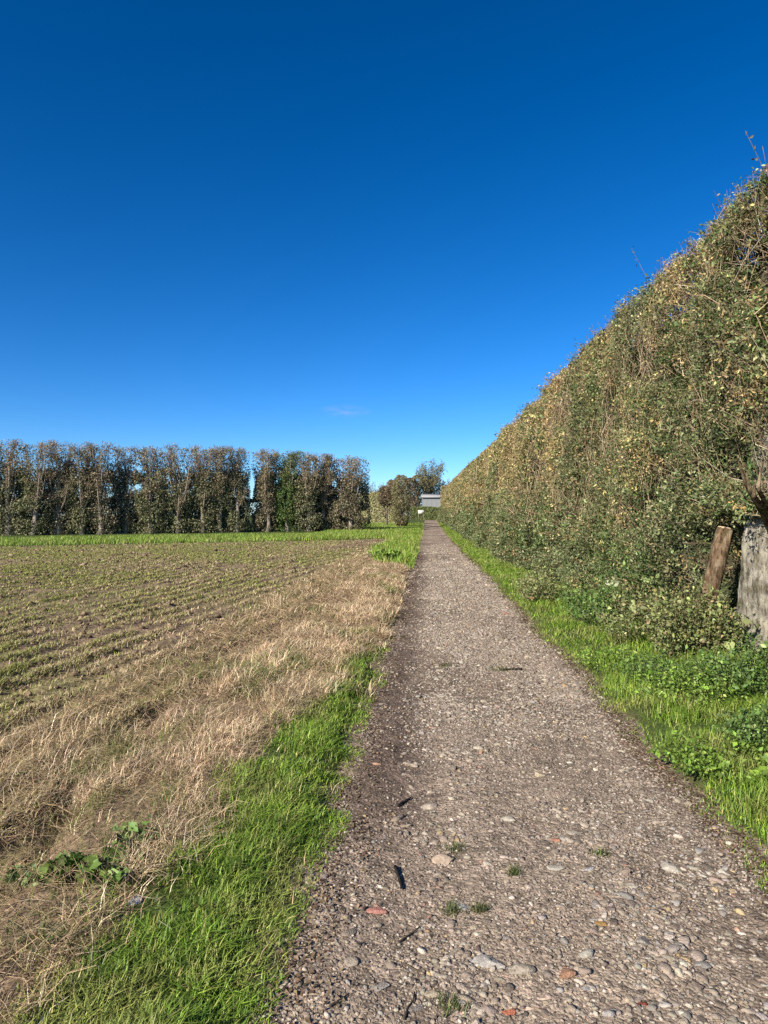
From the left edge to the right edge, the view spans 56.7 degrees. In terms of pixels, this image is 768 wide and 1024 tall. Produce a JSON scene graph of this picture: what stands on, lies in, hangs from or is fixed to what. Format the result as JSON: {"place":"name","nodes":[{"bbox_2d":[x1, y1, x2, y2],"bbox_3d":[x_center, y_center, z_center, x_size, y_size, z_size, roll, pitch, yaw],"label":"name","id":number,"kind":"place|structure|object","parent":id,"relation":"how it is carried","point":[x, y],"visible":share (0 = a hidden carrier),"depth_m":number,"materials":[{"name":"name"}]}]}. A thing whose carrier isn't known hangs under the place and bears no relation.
{"place":"outdoors","nodes":[
{"label":"outdoors","id":0,"kind":"place"},
{"bbox_2d":[0,539,380,900],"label":"field","id":1,"kind":"structure","parent":0,"point":[109,630],"depth_m":10.01,"materials":[{"name":"soil"}]},
{"bbox_2d":[0,538,392,875],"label":"soil clods","id":2,"kind":"object","parent":1,"relation":"on","point":[75,673],"visible":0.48,"depth_m":14.48,"materials":[{"name":"brown soil"}]},
{"bbox_2d":[0,522,767,1023],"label":"verge grass","id":3,"kind":"structure","parent":0,"point":[316,736],"depth_m":3.54,"materials":[{"name":"green plant"}]},
{"bbox_2d":[0,515,767,1023],"bbox_3d":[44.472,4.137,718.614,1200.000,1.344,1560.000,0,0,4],"label":"ground","id":4,"kind":"structure","parent":0,"point":[648,733],"depth_m":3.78,"materials":[{"name":"plant"}]},
{"bbox_2d":[0,439,30,535],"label":"hedgerow tree","id":5,"kind":"object","parent":4,"relation":"on","point":[8,489],"visible":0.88,"depth_m":54.45,"materials":[{"name":"green plant"}]},
{"bbox_2d":[11,440,55,535],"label":"hedgerow tree","id":6,"kind":"object","parent":4,"relation":"on","point":[36,488],"visible":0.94,"depth_m":54.76,"materials":[{"name":"green plant"}]},
{"bbox_2d":[0,858,74,890],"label":"broadleaf weed","id":7,"kind":"object","parent":4,"relation":"on","point":[15,875],"visible":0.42,"depth_m":3.10,"materials":[{"name":"green plant"}]},
{"bbox_2d":[37,439,82,534],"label":"hedgerow tree","id":8,"kind":"object","parent":4,"relation":"on","point":[57,492],"visible":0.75,"depth_m":55.76,"materials":[{"name":"green plant"}]},
{"bbox_2d":[61,441,103,534],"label":"hedgerow tree","id":9,"kind":"object","parent":4,"relation":"on","point":[77,481],"visible":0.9,"depth_m":56.15,"materials":[{"name":"green plant"}]},
{"bbox_2d":[29,847,142,889],"bbox_3d":[-1.278,1.543,3.109,0.488,0.159,0.271,0,0,4],"label":"broadleaf weed","id":10,"kind":"object","parent":4,"relation":"on","point":[93,863],"visible":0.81,"depth_m":3.06,"materials":[{"name":"green plant"}]},
{"bbox_2d":[77,441,122,534],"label":"hedgerow tree","id":11,"kind":"object","parent":4,"relation":"on","point":[103,477],"visible":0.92,"depth_m":56.70,"materials":[{"name":"green plant"}]},
{"bbox_2d":[108,444,143,533],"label":"hedgerow tree","id":12,"kind":"object","parent":4,"relation":"on","point":[125,496],"visible":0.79,"depth_m":58.17,"materials":[{"name":"green plant"}]},
{"bbox_2d":[102,814,167,854],"bbox_3d":[-1.178,1.548,3.373,0.315,0.195,0.224,0,0,4],"label":"broadleaf weed","id":13,"kind":"object","parent":4,"relation":"on","point":[134,827],"visible":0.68,"depth_m":3.39,"materials":[{"name":"green plant"}]},
{"bbox_2d":[127,895,143,905],"bbox_3d":[-1.020,1.601,2.930,0.058,0.026,0.064,0,0,4],"label":"stone","id":14,"kind":"object","parent":4,"relation":"on","point":[136,901],"visible":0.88,"depth_m":2.91,"materials":[{"name":"grey stone"}]},
{"bbox_2d":[131,445,171,533],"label":"hedgerow tree","id":15,"kind":"object","parent":4,"relation":"on","point":[149,510],"visible":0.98,"depth_m":58.55,"materials":[{"name":"green plant"}]},
{"bbox_2d":[0,493,347,534],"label":"scrub hedge","id":16,"kind":"object","parent":4,"relation":"on","point":[251,522],"visible":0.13,"depth_m":60.08,"materials":[{"name":"green plant"}]},
{"bbox_2d":[156,443,198,533],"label":"hedgerow tree","id":17,"kind":"object","parent":4,"relation":"on","point":[177,489],"visible":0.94,"depth_m":59.37,"materials":[{"name":"green plant"}]},
{"bbox_2d":[0,538,384,896],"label":"field stubble","id":18,"kind":"object","parent":4,"relation":"on","point":[12,714],"visible":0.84,"depth_m":11.16,"materials":[{"name":"beige plant"}]},
{"bbox_2d":[182,444,224,532],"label":"hedgerow tree","id":19,"kind":"object","parent":4,"relation":"on","point":[200,494],"visible":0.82,"depth_m":60.16,"materials":[{"name":"green plant"}]},
{"bbox_2d":[198,445,238,532],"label":"hedgerow tree","id":20,"kind":"object","parent":4,"relation":"on","point":[221,482],"visible":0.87,"depth_m":60.84,"materials":[{"name":"green plant"}]},
{"bbox_2d":[223,446,250,532],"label":"hedgerow tree","id":21,"kind":"object","parent":4,"relation":"on","point":[241,502],"visible":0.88,"depth_m":61.60,"materials":[{"name":"green plant"}]},
{"bbox_2d":[251,448,280,531],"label":"hedgerow tree","id":22,"kind":"object","parent":4,"relation":"on","point":[263,492],"visible":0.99,"depth_m":62.91,"materials":[{"name":"green plant"}]},
{"bbox_2d":[270,451,305,531],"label":"hedgerow tree","id":23,"kind":"object","parent":4,"relation":"on","point":[286,485],"visible":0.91,"depth_m":63.70,"materials":[{"name":"green plant"}]},
{"bbox_2d":[290,451,325,531],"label":"hedgerow tree","id":24,"kind":"object","parent":4,"relation":"on","point":[309,487],"visible":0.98,"depth_m":64.14,"materials":[{"name":"green plant"}]},
{"bbox_2d":[309,453,339,530],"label":"hedgerow tree","id":25,"kind":"object","parent":4,"relation":"on","point":[328,479],"visible":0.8,"depth_m":65.33,"materials":[{"name":"green plant"}]},
{"bbox_2d":[327,455,371,529],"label":"hedgerow tree","id":26,"kind":"object","parent":4,"relation":"on","point":[347,490],"visible":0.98,"depth_m":65.85,"materials":[{"name":"green plant"}]},
{"bbox_2d":[356,491,404,522],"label":"side hedge","id":27,"kind":"object","parent":4,"relation":"on","point":[377,516],"visible":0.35,"depth_m":100.84,"materials":[{"name":"green plant"}]},
{"bbox_2d":[377,485,393,524],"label":"tree","id":28,"kind":"object","parent":4,"relation":"on","point":[383,499],"visible":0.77,"depth_m":85.67,"materials":[{"name":"brown plant"}]},
{"bbox_2d":[373,547,402,561],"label":"weed clump","id":29,"kind":"object","parent":4,"relation":"on","point":[383,553],"visible":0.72,"depth_m":24.32,"materials":[{"name":"green plant"}]},
{"bbox_2d":[386,479,399,508],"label":"tree","id":30,"kind":"object","parent":4,"relation":"on","point":[390,482],"visible":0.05,"depth_m":149.01,"materials":[{"name":"green plant"}]},
{"bbox_2d":[390,474,410,526],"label":"clipped bush","id":31,"kind":"object","parent":4,"relation":"on","point":[400,502],"visible":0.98,"depth_m":78.57,"materials":[{"name":"green plant"}]},
{"bbox_2d":[404,478,420,514],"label":"tree","id":32,"kind":"object","parent":4,"relation":"on","point":[411,481],"visible":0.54,"depth_m":166.77,"materials":[{"name":"green plant"}]},
{"bbox_2d":[411,475,429,506],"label":"tree","id":33,"kind":"object","parent":4,"relation":"on","point":[421,483],"visible":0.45,"depth_m":170.73,"materials":[{"name":"green plant"}]},
{"bbox_2d":[418,510,423,520],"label":"notice board","id":34,"kind":"object","parent":4,"relation":"on","point":[420,511],"visible":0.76,"depth_m":123.83,"materials":[{"name":"white wood"}]},
{"bbox_2d":[410,506,439,519],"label":"end hedge","id":35,"kind":"object","parent":4,"relation":"on","point":[427,513],"visible":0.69,"depth_m":133.88,"materials":[{"name":"green plant"}]},
{"bbox_2d":[415,458,445,493],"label":"tree","id":36,"kind":"object","parent":4,"relation":"on","point":[431,481],"visible":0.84,"depth_m":174.89,"materials":[{"name":"green plant"}]},
{"bbox_2d":[421,494,440,515],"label":"barn","id":37,"kind":"structure","parent":4,"relation":"on","point":[433,500],"depth_m":149.71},
{"bbox_2d":[423,477,445,493],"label":"tree","id":38,"kind":"object","parent":4,"relation":"on","point":[437,491],"visible":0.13,"depth_m":180.32,"materials":[{"name":"green plant"}]},
{"bbox_2d":[509,566,560,603],"bbox_3d":[2.903,1.353,13.523,1.007,0.641,2.455,0,0,16],"label":"bramble","id":39,"kind":"object","parent":4,"relation":"on","point":[534,585],"visible":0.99,"depth_m":13.04,"materials":[{"name":"green plant"}]},
{"bbox_2d":[554,569,648,629],"bbox_3d":[3.153,1.256,10.339,1.399,0.797,2.099,0,0,4],"label":"bramble","id":40,"kind":"object","parent":4,"relation":"on","point":[581,611],"visible":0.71,"depth_m":10.08,"materials":[{"name":"green plant"}]},
{"bbox_2d":[437,131,767,623],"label":"clipped hedge","id":41,"kind":"object","parent":4,"relation":"on","point":[616,451],"visible":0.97,"depth_m":10.58,"materials":[{"name":"green plant"}]},
{"bbox_2d":[574,642,658,671],"bbox_3d":[2.478,1.535,7.646,0.875,0.230,1.230,0,0,15],"label":"weed clump","id":42,"kind":"object","parent":4,"relation":"on","point":[619,651],"visible":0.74,"depth_m":7.57,"materials":[{"name":"green plant"}]},
{"bbox_2d":[578,577,694,644],"bbox_3d":[3.294,1.224,8.960,1.522,0.771,1.391,0,0,-11],"label":"bramble","id":43,"kind":"object","parent":4,"relation":"on","point":[622,621],"visible":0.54,"depth_m":8.78,"materials":[{"name":"green plant"}]},
{"bbox_2d":[608,650,702,688],"bbox_3d":[2.631,1.485,6.785,0.901,0.301,0.827,0,0,-14],"label":"weed clump","id":44,"kind":"object","parent":4,"relation":"on","point":[653,665],"visible":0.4,"depth_m":6.77,"materials":[{"name":"green plant"}]},
{"bbox_2d":[622,660,766,710],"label":"weed clump","id":45,"kind":"object","parent":4,"relation":"on","point":[704,686],"visible":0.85,"depth_m":6.12,"materials":[{"name":"green plant"}]},
{"bbox_2d":[639,576,758,657],"bbox_3d":[3.404,1.138,7.769,1.202,0.878,0.727,0,0,4],"label":"bramble","id":46,"kind":"object","parent":4,"relation":"on","point":[716,626],"visible":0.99,"depth_m":7.67,"materials":[{"name":"green plant"}]},
{"bbox_2d":[644,724,767,784],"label":"weed clump","id":47,"kind":"object","parent":4,"relation":"on","point":[696,763],"visible":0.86,"depth_m":4.51,"materials":[{"name":"green plant"}]},
{"bbox_2d":[689,526,733,645],"bbox_3d":[3.814,0.881,8.304,0.593,1.434,0.225,0,0,-19],"label":"leaning log","id":48,"kind":"object","parent":4,"relation":"on","point":[718,555],"visible":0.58,"depth_m":8.26,"materials":[{"name":"brown wood"}]},
{"bbox_2d":[666,628,767,701],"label":"weed clump","id":49,"kind":"object","parent":4,"relation":"on","point":[738,666],"visible":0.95,"depth_m":6.15,"materials":[{"name":"green plant"}]},
{"bbox_2d":[705,697,767,752],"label":"weed clump","id":50,"kind":"object","parent":4,"relation":"on","point":[749,727],"visible":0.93,"depth_m":4.83,"materials":[{"name":"green plant"}]},
{"bbox_2d":[730,388,767,649],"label":"old tree","id":51,"kind":"object","parent":4,"relation":"on","point":[752,589],"visible":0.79,"depth_m":7.72,"materials":[{"name":"grey plant"}]},
{"bbox_2d":[0,0,767,514],"label":"sky","id":52,"kind":"structure","parent":0,"point":[370,230],"materials":[{"name":"blue"}]},
{"bbox_2d":[223,520,767,1023],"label":"path","id":53,"kind":"structure","parent":0,"point":[433,530],"depth_m":3.37,"materials":[{"name":"grey gravel"}]},
{"bbox_2d":[329,993,349,1006],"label":"twig","id":54,"kind":"object","parent":53,"relation":"on","point":[336,1002],"visible":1,"depth_m":2.40,"materials":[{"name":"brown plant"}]},
{"bbox_2d":[367,907,387,913],"bbox_3d":[-0.027,1.668,2.977,0.093,0.021,0.055,0,0,4],"label":"brick fragment","id":55,"kind":"object","parent":53,"relation":"on","point":[376,910],"visible":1,"depth_m":2.96,"materials":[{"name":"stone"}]},
{"bbox_2d":[371,981,389,991],"bbox_3d":[-0.013,1.671,2.500,0.062,0.017,0.042,0,0,-44],"label":"stone","id":56,"kind":"object","parent":53,"relation":"on","point":[380,986],"visible":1,"depth_m":2.49,"materials":[{"name":"grey stone"}]},
{"bbox_2d":[394,865,401,888],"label":"twig","id":57,"kind":"object","parent":53,"relation":"on","point":[397,874],"visible":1,"depth_m":3.25,"materials":[{"name":"black plant"}]},
{"bbox_2d":[396,796,410,806],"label":"twig","id":58,"kind":"object","parent":53,"relation":"on","point":[401,802],"visible":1,"depth_m":4.10,"materials":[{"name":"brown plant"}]},
{"bbox_2d":[398,926,418,942],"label":"twig","id":59,"kind":"object","parent":53,"relation":"on","point":[405,937],"visible":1,"depth_m":2.80,"materials":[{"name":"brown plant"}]},
{"bbox_2d":[403,991,414,1019],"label":"twig","id":60,"kind":"object","parent":53,"relation":"on","point":[407,1007],"visible":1,"depth_m":2.39,"materials":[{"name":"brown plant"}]},
{"bbox_2d":[403,762,417,766],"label":"stone","id":61,"kind":"object","parent":53,"relation":"on","point":[411,764],"visible":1,"depth_m":4.71,"materials":[{"name":"beige stone"}]},
{"bbox_2d":[404,1004,423,1011],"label":"stone","id":62,"kind":"object","parent":53,"relation":"on","point":[416,1008],"visible":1,"depth_m":2.39,"materials":[{"name":"grey stone"}]},
{"bbox_2d":[403,962,424,975],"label":"twig","id":63,"kind":"object","parent":53,"relation":"on","point":[413,968],"visible":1,"depth_m":2.60,"materials":[{"name":"brown plant"}]},
{"bbox_2d":[421,803,437,809],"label":"stone","id":64,"kind":"object","parent":53,"relation":"on","point":[428,806],"visible":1,"depth_m":4.04,"materials":[{"name":"beige stone"}]},
{"bbox_2d":[431,853,453,864],"bbox_3d":[0.283,1.667,3.417,0.095,0.034,0.090,0,0,40],"label":"stone","id":65,"kind":"object","parent":53,"relation":"on","point":[443,858],"visible":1,"depth_m":3.41,"materials":[{"name":"beige stone"}]},
{"bbox_2d":[437,661,453,667],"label":"grass tuft","id":66,"kind":"object","parent":53,"relation":"on","point":[446,664],"visible":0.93,"depth_m":7.77,"materials":[{"name":"plant"}]},
{"bbox_2d":[422,990,471,1017],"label":"grass tuft","id":67,"kind":"object","parent":53,"relation":"on","point":[448,1003],"visible":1,"depth_m":2.40,"materials":[{"name":"green plant"}]},
{"bbox_2d":[435,898,467,917],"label":"grass tuft","id":68,"kind":"object","parent":53,"relation":"on","point":[453,909],"visible":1,"depth_m":2.96,"materials":[{"name":"green plant"}]},
{"bbox_2d":[436,838,471,857],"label":"grass tuft","id":69,"kind":"object","parent":53,"relation":"on","point":[457,849],"visible":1,"depth_m":3.52,"materials":[{"name":"green plant"}]},
{"bbox_2d":[456,902,467,909],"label":"stone","id":70,"kind":"object","parent":53,"relation":"on","point":[464,907],"visible":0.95,"depth_m":2.99,"materials":[{"name":"grey stone"}]},
{"bbox_2d":[466,900,496,914],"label":"grass tuft","id":71,"kind":"object","parent":53,"relation":"on","point":[479,907],"visible":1,"depth_m":2.97,"materials":[{"name":"green plant"}]},
{"bbox_2d":[471,954,505,968],"bbox_3d":[0.385,1.665,2.629,0.128,0.031,0.062,0,0,8],"label":"stone","id":72,"kind":"object","parent":53,"relation":"on","point":[485,960],"visible":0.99,"depth_m":2.62,"materials":[{"name":"grey stone"}]},
{"bbox_2d":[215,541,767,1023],"bbox_3d":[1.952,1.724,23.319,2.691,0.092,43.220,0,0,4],"label":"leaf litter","id":73,"kind":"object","parent":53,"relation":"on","point":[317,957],"visible":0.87,"depth_m":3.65,"materials":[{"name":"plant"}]},
{"bbox_2d":[482,665,511,672],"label":"grass tuft","id":74,"kind":"object","parent":53,"relation":"on","point":[498,668],"visible":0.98,"depth_m":7.53,"materials":[{"name":"plant"}]},
{"bbox_2d":[500,816,515,821],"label":"stone","id":75,"kind":"object","parent":53,"relation":"on","point":[508,818],"visible":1,"depth_m":3.85,"materials":[{"name":"beige stone"}]},
{"bbox_2d":[502,1008,515,1015],"bbox_3d":[0.419,1.667,2.374,0.047,0.015,0.038,0,0,-27],"label":"brick fragment","id":76,"kind":"object","parent":53,"relation":"on","point":[511,1012],"visible":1,"depth_m":2.37,"materials":[{"name":"stone"}]},
{"bbox_2d":[499,668,521,670],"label":"twig","id":77,"kind":"object","parent":53,"relation":"on","point":[503,669],"visible":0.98,"depth_m":7.54,"materials":[{"name":"brown plant"}]},
{"bbox_2d":[501,863,524,875],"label":"grass tuft","id":78,"kind":"object","parent":53,"relation":"on","point":[511,871],"visible":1,"depth_m":3.25,"materials":[{"name":"green plant"}]},
{"bbox_2d":[508,963,535,974],"bbox_3d":[0.503,1.659,2.583,0.102,0.037,0.062,0,0,4],"label":"stone","id":79,"kind":"object","parent":53,"relation":"on","point":[520,969],"visible":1,"depth_m":2.57,"materials":[{"name":"beige stone"}]},
{"bbox_2d":[535,771,546,776],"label":"stone","id":80,"kind":"object","parent":53,"relation":"on","point":[538,774],"visible":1,"depth_m":4.49,"materials":[{"name":"beige stone"}]},
{"bbox_2d":[546,865,564,870],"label":"stone","id":81,"kind":"object","parent":53,"relation":"on","point":[553,867],"visible":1,"depth_m":3.30,"materials":[{"name":"grey stone"}]},
{"bbox_2d":[551,838,560,841],"bbox_3d":[0.868,1.658,3.595,0.050,0.017,0.031,0,0,39],"label":"brick fragment","id":82,"kind":"object","parent":53,"relation":"on","point":[555,839],"visible":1,"depth_m":3.59,"materials":[{"name":"stone"}]},
{"bbox_2d":[559,968,575,979],"bbox_3d":[0.656,1.655,2.546,0.065,0.020,0.055,0,0,4],"label":"brick fragment","id":83,"kind":"object","parent":53,"relation":"on","point":[566,973],"visible":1,"depth_m":2.54,"materials":[{"name":"brick"}]},
{"bbox_2d":[566,831,580,835],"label":"stone","id":84,"kind":"object","parent":53,"relation":"on","point":[572,833],"visible":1,"depth_m":3.67,"materials":[{"name":"grey stone"}]},
{"bbox_2d":[582,986,591,990],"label":"stone","id":85,"kind":"object","parent":53,"relation":"on","point":[587,988],"visible":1,"depth_m":2.47,"materials":[{"name":"grey stone"}]},
{"bbox_2d":[584,866,594,870],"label":"stone","id":86,"kind":"object","parent":53,"relation":"on","point":[589,868],"visible":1,"depth_m":3.28,"materials":[{"name":"grey stone"}]},
{"bbox_2d":[585,845,609,857],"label":"grass tuft","id":87,"kind":"object","parent":53,"relation":"on","point":[599,851],"visible":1,"depth_m":3.44,"materials":[{"name":"green plant"}]},
{"bbox_2d":[595,921,606,925],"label":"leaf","id":88,"kind":"object","parent":53,"relation":"on","point":[601,923],"visible":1,"depth_m":2.86,"materials":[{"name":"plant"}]},
{"bbox_2d":[627,882,638,888],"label":"stone","id":89,"kind":"object","parent":53,"relation":"on","point":[630,885],"visible":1,"depth_m":3.14,"materials":[{"name":"beige stone"}]},
{"bbox_2d":[637,1002,646,1007],"bbox_3d":[0.870,1.667,2.404,0.038,0.013,0.026,0,0,4],"label":"brick fragment","id":90,"kind":"object","parent":53,"relation":"on","point":[643,1003],"visible":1,"depth_m":2.40,"materials":[{"name":"brick"}]},
{"bbox_2d":[636,935,651,945],"bbox_3d":[0.998,1.652,2.738,0.061,0.024,0.061,0,0,4],"label":"stone","id":91,"kind":"object","parent":53,"relation":"on","point":[641,940],"visible":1,"depth_m":2.73,"materials":[{"name":"grey stone"}]},
{"bbox_2d":[660,860,681,872],"bbox_3d":[1.353,1.669,3.343,0.099,0.033,0.085,0,0,4],"label":"stone","id":92,"kind":"object","parent":53,"relation":"on","point":[668,866],"visible":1,"depth_m":3.32,"materials":[{"name":"grey stone"}]},
{"bbox_2d":[694,960,711,968],"bbox_3d":[1.178,1.675,2.633,0.068,0.021,0.056,0,0,4],"label":"stone","id":93,"kind":"object","parent":53,"relation":"on","point":[704,964],"visible":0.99,"depth_m":2.62,"materials":[{"name":"grey stone"}]}
]}

